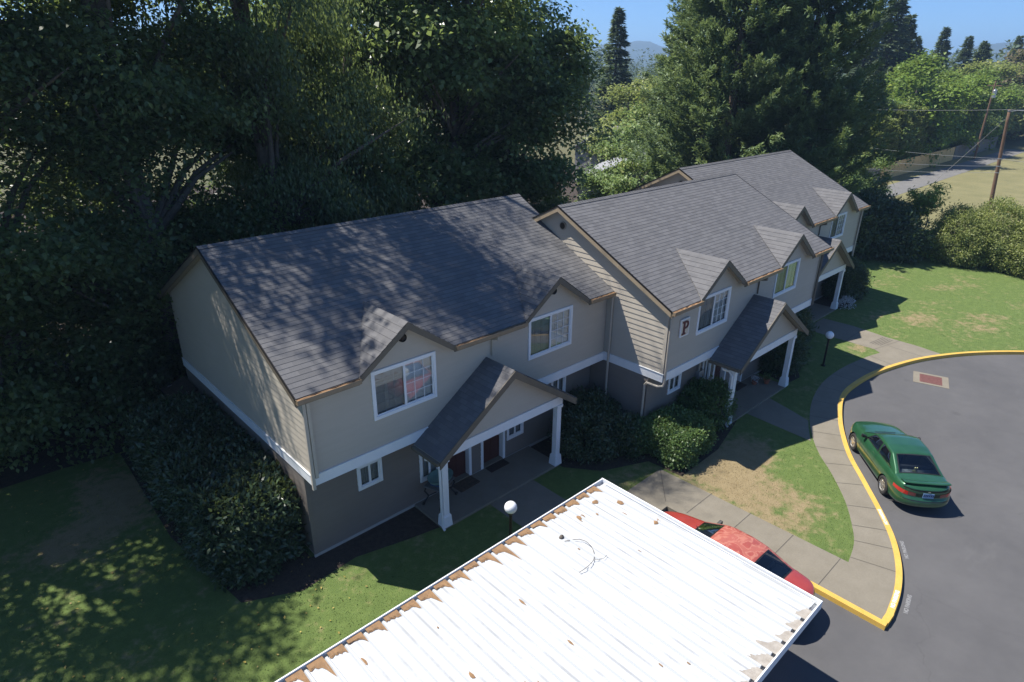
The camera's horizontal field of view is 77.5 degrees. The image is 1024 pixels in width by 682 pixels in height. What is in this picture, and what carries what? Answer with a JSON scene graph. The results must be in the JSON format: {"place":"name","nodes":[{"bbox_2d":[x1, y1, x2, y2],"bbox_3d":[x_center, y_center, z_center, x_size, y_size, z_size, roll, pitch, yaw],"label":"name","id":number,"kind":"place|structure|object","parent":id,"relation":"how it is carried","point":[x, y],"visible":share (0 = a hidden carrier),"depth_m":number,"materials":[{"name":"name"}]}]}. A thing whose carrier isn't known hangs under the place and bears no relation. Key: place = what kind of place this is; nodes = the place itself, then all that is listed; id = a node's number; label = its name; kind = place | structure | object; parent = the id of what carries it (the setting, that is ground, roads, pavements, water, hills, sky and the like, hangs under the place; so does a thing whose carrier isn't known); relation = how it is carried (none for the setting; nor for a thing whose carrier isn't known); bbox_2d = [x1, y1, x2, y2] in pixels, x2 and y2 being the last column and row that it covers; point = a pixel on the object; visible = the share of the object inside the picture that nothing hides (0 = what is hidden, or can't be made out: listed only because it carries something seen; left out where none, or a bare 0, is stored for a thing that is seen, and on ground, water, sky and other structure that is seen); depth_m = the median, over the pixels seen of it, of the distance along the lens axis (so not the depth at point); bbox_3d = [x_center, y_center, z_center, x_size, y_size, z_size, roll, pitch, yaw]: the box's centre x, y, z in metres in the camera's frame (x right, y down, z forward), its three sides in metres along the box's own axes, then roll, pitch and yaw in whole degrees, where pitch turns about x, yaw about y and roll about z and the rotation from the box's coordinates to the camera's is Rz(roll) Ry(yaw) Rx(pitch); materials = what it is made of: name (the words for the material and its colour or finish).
{"place":"outdoors","nodes":[
{"label":"outdoors","id":0,"kind":"place"},
{"bbox_2d":[0,170,577,488],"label":"woodland floor","id":1,"kind":"structure","parent":0,"point":[9,477],"depth_m":21.74,"materials":[{"name":"brown soil"}]},
{"bbox_2d":[0,359,54,465],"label":"shrub","id":2,"kind":"object","parent":1,"relation":"on","point":[20,452],"visible":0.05,"depth_m":21.58,"materials":[{"name":"green plant"}]},
{"bbox_2d":[20,202,150,368],"bbox_3d":[-18.212,-2.358,27.585,6.764,7.014,4.157,-20,30,-39],"label":"shrub","id":3,"kind":"object","parent":1,"relation":"on","point":[58,341],"visible":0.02,"depth_m":26.73,"materials":[{"name":"green plant"}]},
{"bbox_2d":[0,0,208,475],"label":"broadleaf tree","id":4,"kind":"object","parent":1,"relation":"on","point":[52,259],"visible":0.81,"depth_m":19.65,"materials":[{"name":"green plant"}]},
{"bbox_2d":[0,0,241,329],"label":"broadleaf tree","id":5,"kind":"object","parent":1,"relation":"on","point":[72,190],"visible":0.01,"depth_m":27.99,"materials":[{"name":"green plant"}]},
{"bbox_2d":[0,0,321,381],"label":"broadleaf tree","id":6,"kind":"object","parent":1,"relation":"on","point":[160,95],"visible":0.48,"depth_m":20.45,"materials":[{"name":"green plant"}]},
{"bbox_2d":[62,0,447,235],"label":"weeping tree","id":7,"kind":"object","parent":1,"relation":"on","point":[305,38],"visible":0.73,"depth_m":25.29,"materials":[{"name":"green plant"}]},
{"bbox_2d":[152,0,422,231],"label":"broadleaf tree","id":8,"kind":"object","parent":1,"relation":"on","point":[222,174],"visible":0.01,"depth_m":33.39,"materials":[{"name":"green plant"}]},
{"bbox_2d":[248,0,456,227],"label":"broadleaf tree","id":9,"kind":"object","parent":1,"relation":"on","point":[404,134],"visible":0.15,"depth_m":28.83,"materials":[{"name":"green plant"}]},
{"bbox_2d":[338,1,497,206],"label":"broadleaf tree","id":10,"kind":"object","parent":1,"relation":"on","point":[350,30],"visible":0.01,"depth_m":39.45,"materials":[{"name":"green plant"}]},
{"bbox_2d":[306,0,589,227],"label":"maple tree","id":11,"kind":"object","parent":1,"relation":"on","point":[488,37],"visible":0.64,"depth_m":30.12,"materials":[{"name":"green plant"}]},
{"bbox_2d":[423,0,627,213],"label":"maple tree","id":12,"kind":"object","parent":1,"relation":"on","point":[547,174],"visible":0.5,"depth_m":33.37,"materials":[{"name":"green plant"}]},
{"bbox_2d":[573,150,646,200],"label":"house","id":13,"kind":"structure","parent":1,"relation":"on","point":[601,164],"depth_m":59.87,"materials":[{"name":"white glass"}]},
{"bbox_2d":[571,136,650,201],"bbox_3d":[9.232,-13.796,54.637,8.135,7.639,7.994,-13,27,-29],"label":"broadleaf tree","id":14,"kind":"object","parent":1,"relation":"on","point":[594,182],"visible":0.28,"depth_m":53.60,"materials":[{"name":"green plant"}]},
{"bbox_2d":[600,150,675,194],"bbox_3d":[9.973,-10.817,48.499,7.649,6.578,7.783,0,23,-1],"label":"broadleaf tree","id":15,"kind":"object","parent":1,"relation":"on","point":[620,184],"visible":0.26,"depth_m":47.84,"materials":[{"name":"green plant"}]},
{"bbox_2d":[608,97,687,156],"bbox_3d":[14.554,-18.972,63.915,11.720,10.079,11.926,0,23,-2],"label":"broadleaf tree","id":16,"kind":"object","parent":1,"relation":"on","point":[629,133],"visible":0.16,"depth_m":63.53,"materials":[{"name":"green plant"}]},
{"bbox_2d":[624,0,766,183],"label":"cedar tree","id":17,"kind":"object","parent":1,"relation":"on","point":[677,33],"visible":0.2,"depth_m":49.03,"materials":[{"name":"green plant"}]},
{"bbox_2d":[683,0,857,175],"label":"cedar tree","id":18,"kind":"object","parent":1,"relation":"on","point":[786,127],"visible":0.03,"depth_m":46.63,"materials":[{"name":"green plant"}]},
{"bbox_2d":[453,475,479,492],"bbox_3d":[-1.450,4.497,20.114,0.480,0.018,0.800,21,31,40],"label":"door mat","id":19,"kind":"object","parent":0,"point":[466,483],"depth_m":20.11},
{"bbox_2d":[0,166,1023,681],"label":"lawn","id":20,"kind":"structure","parent":0,"point":[360,572],"depth_m":17.55,"materials":[{"name":"green plant"}]},
{"bbox_2d":[2,459,367,679],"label":"fallen leaves","id":21,"kind":"object","parent":20,"relation":"on","point":[284,617],"visible":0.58,"depth_m":15.58,"materials":[{"name":"brown plant"}]},
{"bbox_2d":[121,452,438,602],"bbox_3d":[-7.685,4.588,20.000,5.900,0.001,10.350,-20,30,-39],"label":"planting bed","id":22,"kind":"object","parent":20,"relation":"on","point":[410,523],"visible":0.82,"depth_m":17.31,"materials":[{"name":"brown soil"}]},
{"bbox_2d":[161,376,197,395],"bbox_3d":[-11.353,2.503,22.109,0.815,2.140,1.300,-20,30,-39],"label":"lean to","id":23,"kind":"object","parent":22,"relation":"on","point":[176,385],"visible":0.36,"depth_m":21.82,"materials":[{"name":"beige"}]},
{"bbox_2d":[118,385,311,592],"bbox_3d":[-8.871,3.751,18.588,3.343,2.807,8.652,-20,30,-39],"label":"laurel bush","id":24,"kind":"object","parent":22,"relation":"on","point":[201,436],"visible":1,"depth_m":16.67,"materials":[{"name":"green plant"}]},
{"bbox_2d":[157,150,870,557],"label":"apartment building","id":25,"kind":"structure","parent":20,"relation":"on","point":[355,378],"depth_m":19.83,"materials":[{"name":"beige wood"}]},
{"bbox_2d":[356,458,382,490],"bbox_3d":[-4.228,3.531,17.917,0.780,0.790,0.945,-20,30,-39],"label":"window","id":26,"kind":"structure","parent":25,"relation":"in","point":[369,474],"depth_m":17.68,"materials":[{"name":"white glass"}]},
{"bbox_2d":[370,351,436,420],"bbox_3d":[-3.121,1.035,17.138,2.010,1.390,0.945,-20,30,-39],"label":"window","id":27,"kind":"structure","parent":25,"relation":"in","point":[400,386],"depth_m":16.88,"materials":[{"name":"white glass"}]},
{"bbox_2d":[419,455,437,482],"bbox_3d":[-2.772,3.502,19.390,0.720,1.130,0.945,-20,30,-39],"label":"window","id":28,"kind":"structure","parent":25,"relation":"in","point":[426,467],"depth_m":19.12,"materials":[{"name":"white glass"}]},
{"bbox_2d":[448,447,471,486],"bbox_3d":[-1.747,3.475,19.912,1.050,2.055,0.250,-20,30,-39],"label":"door","id":29,"kind":"structure","parent":25,"relation":"in","point":[460,463],"depth_m":20.29,"materials":[{"name":"red wood"}]},
{"bbox_2d":[480,431,504,469],"bbox_3d":[-0.687,3.093,20.826,1.050,2.055,0.250,-20,30,-39],"label":"door","id":30,"kind":"structure","parent":25,"relation":"in","point":[493,448],"depth_m":21.15,"materials":[{"name":"red wood"}]},
{"bbox_2d":[528,305,572,360],"bbox_3d":[0.930,-0.410,20.639,2.000,1.380,0.945,-20,30,-39],"label":"window","id":31,"kind":"structure","parent":25,"relation":"in","point":[549,332],"depth_m":20.41,"materials":[{"name":"white glass"}]},
{"bbox_2d":[695,286,731,335],"bbox_3d":[6.708,-1.194,22.485,2.040,1.340,0.945,-20,30,-39],"label":"window","id":32,"kind":"structure","parent":25,"relation":"in","point":[714,311],"depth_m":22.33,"materials":[{"name":"white glass"}]},
{"bbox_2d":[772,258,800,297],"bbox_3d":[10.725,-2.672,25.937,2.000,1.290,0.945,-20,30,-39],"label":"window","id":33,"kind":"structure","parent":25,"relation":"in","point":[785,281],"depth_m":25.86,"materials":[{"name":"clear glass"}]},
{"bbox_2d":[829,212,847,238],"bbox_3d":[17.197,-6.302,34.590,1.870,1.310,0.945,-20,30,-39],"label":"window","id":34,"kind":"structure","parent":25,"relation":"in","point":[837,226],"depth_m":34.49,"materials":[{"name":"white glass"}]},
{"bbox_2d":[574,125,627,171],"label":"house","id":35,"kind":"structure","parent":20,"relation":"on","point":[586,158],"depth_m":76.88,"materials":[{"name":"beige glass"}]},
{"bbox_2d":[578,80,666,163],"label":"broadleaf tree","id":36,"kind":"object","parent":20,"relation":"on","point":[623,93],"visible":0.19,"depth_m":75.39,"materials":[{"name":"green plant"}]},
{"bbox_2d":[531,421,735,475],"bbox_3d":[4.777,3.406,23.009,7.280,0.001,4.650,-20,30,-39],"label":"planting bed","id":37,"kind":"object","parent":20,"relation":"on","point":[544,447],"visible":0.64,"depth_m":21.55,"materials":[{"name":"brown soil"}]},
{"bbox_2d":[545,383,651,465],"bbox_3d":[2.861,2.797,22.072,3.719,2.055,3.853,-20,30,-39],"label":"dark shrub","id":38,"kind":"object","parent":37,"relation":"on","point":[604,424],"visible":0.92,"depth_m":21.42,"materials":[{"name":"green plant"}]},
{"bbox_2d":[612,412,658,457],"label":"clipped hedge","id":39,"kind":"object","parent":37,"relation":"on","point":[642,450],"visible":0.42,"depth_m":21.55,"materials":[{"name":"green plant"}]},
{"bbox_2d":[638,403,718,471],"bbox_3d":[5.559,3.095,21.960,2.666,1.504,2.699,-20,30,-39],"label":"clipped hedge","id":40,"kind":"object","parent":37,"relation":"on","point":[680,437],"visible":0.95,"depth_m":21.42,"materials":[{"name":"green plant"}]},
{"bbox_2d":[672,374,742,431],"bbox_3d":[7.108,2.218,23.533,2.730,1.986,2.339,-20,30,-39],"label":"round shrub","id":41,"kind":"object","parent":37,"relation":"on","point":[705,401],"visible":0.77,"depth_m":23.10,"materials":[{"name":"green plant"}]},
{"bbox_2d":[622,0,838,184],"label":"cedar tree","id":42,"kind":"object","parent":20,"relation":"on","point":[703,31],"visible":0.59,"depth_m":42.78,"materials":[{"name":"green plant"}]},
{"bbox_2d":[747,398,810,440],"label":"path","id":43,"kind":"structure","parent":20,"relation":"on","point":[771,411],"depth_m":24.27,"materials":[{"name":"concrete"}]},
{"bbox_2d":[759,366,799,381],"bbox_3d":[12.094,0.311,30.402,2.538,0.001,7.403,7,24,16],"label":"planting bed","id":44,"kind":"object","parent":20,"relation":"on","point":[792,377],"visible":0.2,"depth_m":27.55,"materials":[{"name":"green plant"}]},
{"bbox_2d":[757,331,812,376],"bbox_3d":[11.811,0.068,28.492,2.870,2.248,4.013,0,23,-2],"label":"rhododendron","id":45,"kind":"object","parent":44,"relation":"on","point":[775,356],"visible":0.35,"depth_m":27.21,"materials":[{"name":"green plant"}]},
{"bbox_2d":[796,307,818,347],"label":"rhododendron","id":46,"kind":"object","parent":44,"relation":"on","point":[803,315],"visible":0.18,"depth_m":29.98,"materials":[{"name":"green plant"}]},
{"bbox_2d":[708,0,913,223],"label":"cedar tree","id":47,"kind":"object","parent":20,"relation":"on","point":[846,24],"visible":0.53,"depth_m":42.63,"materials":[{"name":"green plant"}]},
{"bbox_2d":[814,296,858,308],"bbox_3d":[18.658,-2.734,37.661,4.300,0.001,3.200,-20,30,-39],"label":"planting bed","id":48,"kind":"object","parent":20,"relation":"on","point":[825,301],"visible":0.14,"depth_m":36.54,"materials":[{"name":"brown soil"}]},
{"bbox_2d":[821,255,875,300],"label":"round shrub","id":49,"kind":"object","parent":48,"relation":"on","point":[855,282],"visible":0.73,"depth_m":36.25,"materials":[{"name":"green plant"}]},
{"bbox_2d":[830,155,876,193],"bbox_3d":[31.516,-15.985,63.019,8.788,5.305,8.636,11,25,24],"label":"broadleaf tree","id":50,"kind":"object","parent":20,"relation":"on","point":[850,178],"visible":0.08,"depth_m":61.17,"materials":[{"name":"green plant"}]},
{"bbox_2d":[848,184,935,264],"bbox_3d":[25.541,-8.468,45.022,7.528,5.327,6.181,4,23,7],"label":"laurel bush","id":51,"kind":"object","parent":20,"relation":"on","point":[891,229],"visible":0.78,"depth_m":43.51,"materials":[{"name":"green plant"}]},
{"bbox_2d":[899,181,959,261],"bbox_3d":[29.511,-8.526,45.096,3.409,5.384,5.091,-11,26,-25],"label":"sumac tree","id":52,"kind":"object","parent":20,"relation":"on","point":[928,200],"visible":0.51,"depth_m":44.57,"materials":[{"name":"green plant"}]},
{"bbox_2d":[927,201,993,268],"bbox_3d":[30.666,-7.257,43.305,4.350,4.312,4.506,-20,30,-39],"label":"hedge bush","id":53,"kind":"object","parent":20,"relation":"on","point":[966,219],"visible":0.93,"depth_m":42.73,"materials":[{"name":"green plant"}]},
{"bbox_2d":[965,195,1023,273],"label":"hedge bush","id":54,"kind":"object","parent":20,"relation":"on","point":[1014,209],"visible":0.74,"depth_m":41.72,"materials":[{"name":"green plant"}]},
{"bbox_2d":[997,216,1023,277],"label":"hedge bush","id":55,"kind":"object","parent":20,"relation":"on","point":[1019,268],"visible":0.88,"depth_m":40.88,"materials":[{"name":"green plant"}]},
{"bbox_2d":[0,77,1023,206],"bbox_3d":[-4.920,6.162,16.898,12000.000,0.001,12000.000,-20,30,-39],"label":"ground","id":56,"kind":"structure","parent":0,"point":[1016,144],"depth_m":104.64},
{"bbox_2d":[11,37,1018,113],"bbox_3d":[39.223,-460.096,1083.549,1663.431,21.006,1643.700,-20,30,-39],"label":"woods","id":57,"kind":"object","parent":56,"relation":"on","point":[638,71],"visible":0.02,"depth_m":162.55,"materials":[{"name":"green plant"}]},
{"bbox_2d":[581,6,633,139],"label":"fir tree","id":58,"kind":"object","parent":56,"relation":"on","point":[617,52],"visible":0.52,"depth_m":85.51,"materials":[{"name":"green plant"}]},
{"bbox_2d":[819,2,883,143],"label":"fir tree","id":59,"kind":"object","parent":56,"relation":"on","point":[873,27],"visible":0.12,"depth_m":95.03,"materials":[{"name":"green plant"}]},
{"bbox_2d":[831,152,900,194],"bbox_3d":[34.864,-17.204,65.297,8.286,5.835,8.142,-14,27,-30],"label":"broadleaf tree","id":60,"kind":"object","parent":56,"relation":"on","point":[877,164],"visible":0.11,"depth_m":63.11,"materials":[{"name":"green plant"}]},
{"bbox_2d":[846,60,891,166],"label":"fir tree","id":61,"kind":"object","parent":56,"relation":"on","point":[880,69],"visible":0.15,"depth_m":79.79,"materials":[{"name":"green plant"}]},
{"bbox_2d":[864,117,889,168],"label":"columnar evergreen","id":62,"kind":"object","parent":56,"relation":"on","point":[883,131],"visible":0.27,"depth_m":76.19,"materials":[{"name":"green plant"}]},
{"bbox_2d":[859,0,911,89],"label":"fir tree","id":63,"kind":"object","parent":56,"relation":"on","point":[888,47],"visible":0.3,"depth_m":97.73,"materials":[{"name":"green plant"}]},
{"bbox_2d":[853,95,925,167],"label":"broadleaf tree","id":64,"kind":"object","parent":56,"relation":"on","point":[893,105],"visible":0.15,"depth_m":81.65,"materials":[{"name":"green plant"}]},
{"bbox_2d":[880,118,899,175],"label":"columnar evergreen","id":65,"kind":"object","parent":56,"relation":"on","point":[894,125],"visible":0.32,"depth_m":78.39,"materials":[{"name":"green plant"}]},
{"bbox_2d":[860,88,936,157],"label":"broadleaf tree","id":66,"kind":"object","parent":56,"relation":"on","point":[898,96],"visible":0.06,"depth_m":85.58,"materials":[{"name":"green plant"}]},
{"bbox_2d":[891,103,910,160],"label":"columnar evergreen","id":67,"kind":"object","parent":56,"relation":"on","point":[901,112],"visible":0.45,"depth_m":80.20,"materials":[{"name":"green plant"}]},
{"bbox_2d":[886,14,917,82],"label":"fir tree","id":68,"kind":"object","parent":56,"relation":"on","point":[912,24],"visible":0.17,"depth_m":100.38,"materials":[{"name":"green plant"}]},
{"bbox_2d":[905,115,922,157],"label":"columnar evergreen","id":69,"kind":"object","parent":56,"relation":"on","point":[916,119],"visible":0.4,"depth_m":83.97,"materials":[{"name":"green plant"}]},
{"bbox_2d":[911,107,928,160],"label":"columnar evergreen","id":70,"kind":"object","parent":56,"relation":"on","point":[924,112],"visible":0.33,"depth_m":84.79,"materials":[{"name":"green plant"}]},
{"bbox_2d":[884,49,995,167],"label":"broadleaf tree","id":71,"kind":"object","parent":56,"relation":"on","point":[912,74],"visible":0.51,"depth_m":86.41,"materials":[{"name":"green plant"}]},
{"bbox_2d":[928,26,951,80],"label":"fir tree","id":72,"kind":"object","parent":56,"relation":"on","point":[944,45],"visible":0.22,"depth_m":115.67,"materials":[{"name":"green plant"}]},
{"bbox_2d":[908,73,987,148],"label":"broadleaf tree","id":73,"kind":"object","parent":56,"relation":"on","point":[963,135],"visible":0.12,"depth_m":96.07,"materials":[{"name":"green plant"}]},
{"bbox_2d":[918,67,1008,152],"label":"broadleaf tree","id":74,"kind":"object","parent":56,"relation":"on","point":[985,83],"visible":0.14,"depth_m":97.92,"materials":[{"name":"green plant"}]},
{"bbox_2d":[952,35,974,72],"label":"fir tree","id":75,"kind":"object","parent":56,"relation":"on","point":[965,53],"visible":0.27,"depth_m":120.47,"materials":[{"name":"green plant"}]},
{"bbox_2d":[971,40,994,80],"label":"fir tree","id":76,"kind":"object","parent":56,"relation":"on","point":[984,49],"visible":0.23,"depth_m":120.40,"materials":[{"name":"green plant"}]},
{"bbox_2d":[956,57,1023,137],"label":"broadleaf tree","id":77,"kind":"object","parent":56,"relation":"on","point":[1019,118],"visible":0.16,"depth_m":115.02,"materials":[{"name":"green plant"}]},
{"bbox_2d":[961,65,1023,149],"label":"broadleaf tree","id":78,"kind":"object","parent":56,"relation":"on","point":[1011,94],"visible":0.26,"depth_m":106.49,"materials":[{"name":"green plant"}]},
{"bbox_2d":[970,80,1023,149],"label":"broadleaf tree","id":79,"kind":"object","parent":56,"relation":"on","point":[993,135],"visible":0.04,"depth_m":106.66,"materials":[{"name":"green plant"}]},
{"bbox_2d":[996,44,1023,136],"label":"broadleaf tree","id":80,"kind":"object","parent":56,"relation":"on","point":[1018,57],"visible":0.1,"depth_m":127.32,"materials":[{"name":"green plant"}]},
{"bbox_2d":[998,62,1023,139],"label":"broadleaf tree","id":81,"kind":"object","parent":56,"relation":"on","point":[1020,133],"visible":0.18,"depth_m":123.97,"materials":[{"name":"green plant"}]},
{"bbox_2d":[0,0,1023,59],"label":"sky","id":82,"kind":"structure","parent":0,"point":[992,21],"materials":[{"name":"blue"}]},
{"bbox_2d":[490,480,565,526],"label":"path","id":83,"kind":"structure","parent":0,"point":[533,500],"depth_m":19.42,"materials":[{"name":"concrete"}]},
{"bbox_2d":[355,35,1023,76],"bbox_3d":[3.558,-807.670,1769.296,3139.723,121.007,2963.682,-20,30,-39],"label":"hills","id":84,"kind":"structure","parent":0,"point":[637,46],"depth_m":2007.62,"materials":[{"name":"blue"}]},
{"bbox_2d":[627,318,939,618],"bbox_3d":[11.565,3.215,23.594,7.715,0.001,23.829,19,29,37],"label":"sidewalk","id":85,"kind":"structure","parent":0,"point":[866,586],"depth_m":19.25,"materials":[{"name":"concrete"}]},
{"bbox_2d":[665,355,1023,681],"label":"road","id":86,"kind":"structure","parent":0,"point":[962,620],"depth_m":17.89,"materials":[{"name":"grey asphalt"}]},
{"bbox_2d":[275,478,822,681],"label":"carport","id":87,"kind":"object","parent":86,"relation":"on","point":[674,596],"visible":0.99,"depth_m":12.56,"materials":[{"name":"white metal"}]},
{"bbox_2d":[285,486,690,681],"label":"leaf litter","id":88,"kind":"object","parent":87,"relation":"on","point":[317,663],"visible":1,"depth_m":12.96,"materials":[{"name":"brown plant"}]},
{"bbox_2d":[739,608,811,681],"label":"silt","id":89,"kind":"object","parent":87,"relation":"on","point":[764,660],"visible":1,"depth_m":11.84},
{"bbox_2d":[664,511,814,620],"bbox_3d":[5.388,5.609,16.492,1.857,1.354,4.690,-20,30,-39],"label":"parked car","id":90,"kind":"object","parent":86,"relation":"on","point":[749,547],"visible":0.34,"depth_m":15.93,"materials":[{"name":"red metal"}]},
{"bbox_2d":[849,421,951,507],"bbox_3d":[12.641,3.733,21.026,1.857,1.354,4.690,3,23,6],"label":"parked car","id":91,"kind":"object","parent":86,"relation":"on","point":[893,456],"visible":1,"depth_m":19.88,"materials":[{"name":"green metal"}]},
{"bbox_2d":[811,350,1023,629],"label":"kerb","id":92,"kind":"structure","parent":86,"relation":"on","point":[883,623],"depth_m":18.68,"materials":[{"name":"yellow paint"}]},
{"bbox_2d":[913,371,948,388],"bbox_3d":[18.155,1.679,27.663,1.320,0.024,1.240,13,26,28],"label":"storm drain","id":93,"kind":"object","parent":86,"relation":"on","point":[931,379],"visible":1,"depth_m":27.65,"materials":[{"name":"metal"}]},
{"bbox_2d":[879,148,1004,184],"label":"alley verge","id":94,"kind":"structure","parent":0,"point":[906,176],"depth_m":88.20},
{"bbox_2d":[880,147,954,179],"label":"board fence","id":95,"kind":"object","parent":94,"relation":"on","point":[901,168],"visible":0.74,"depth_m":85.45,"materials":[{"name":"brown wood"}]},
{"bbox_2d":[952,136,997,159],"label":"board fence","id":96,"kind":"object","parent":94,"relation":"on","point":[961,150],"visible":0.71,"depth_m":102.02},
{"bbox_2d":[973,81,1001,158],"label":"utility pole","id":97,"kind":"object","parent":94,"relation":"on","point":[994,90],"visible":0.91,"depth_m":94.24,"materials":[{"name":"brown wood"}]},
{"bbox_2d":[884,149,1023,197],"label":"alley road","id":98,"kind":"structure","parent":0,"point":[901,187],"depth_m":83.07,"materials":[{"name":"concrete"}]},
{"bbox_2d":[889,152,1023,239],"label":"field","id":99,"kind":"structure","parent":0,"point":[973,186],"depth_m":73.66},
{"bbox_2d":[989,109,1023,206],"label":"utility pole","id":100,"kind":"object","parent":99,"relation":"on","point":[995,179],"visible":0.98,"depth_m":60.76,"materials":[{"name":"brown wood"}]},
{"bbox_2d":[951,88,1011,147],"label":"broadleaf tree","id":101,"kind":"object","parent":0,"point":[989,125],"visible":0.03,"depth_m":102.83,"materials":[{"name":"green plant"}]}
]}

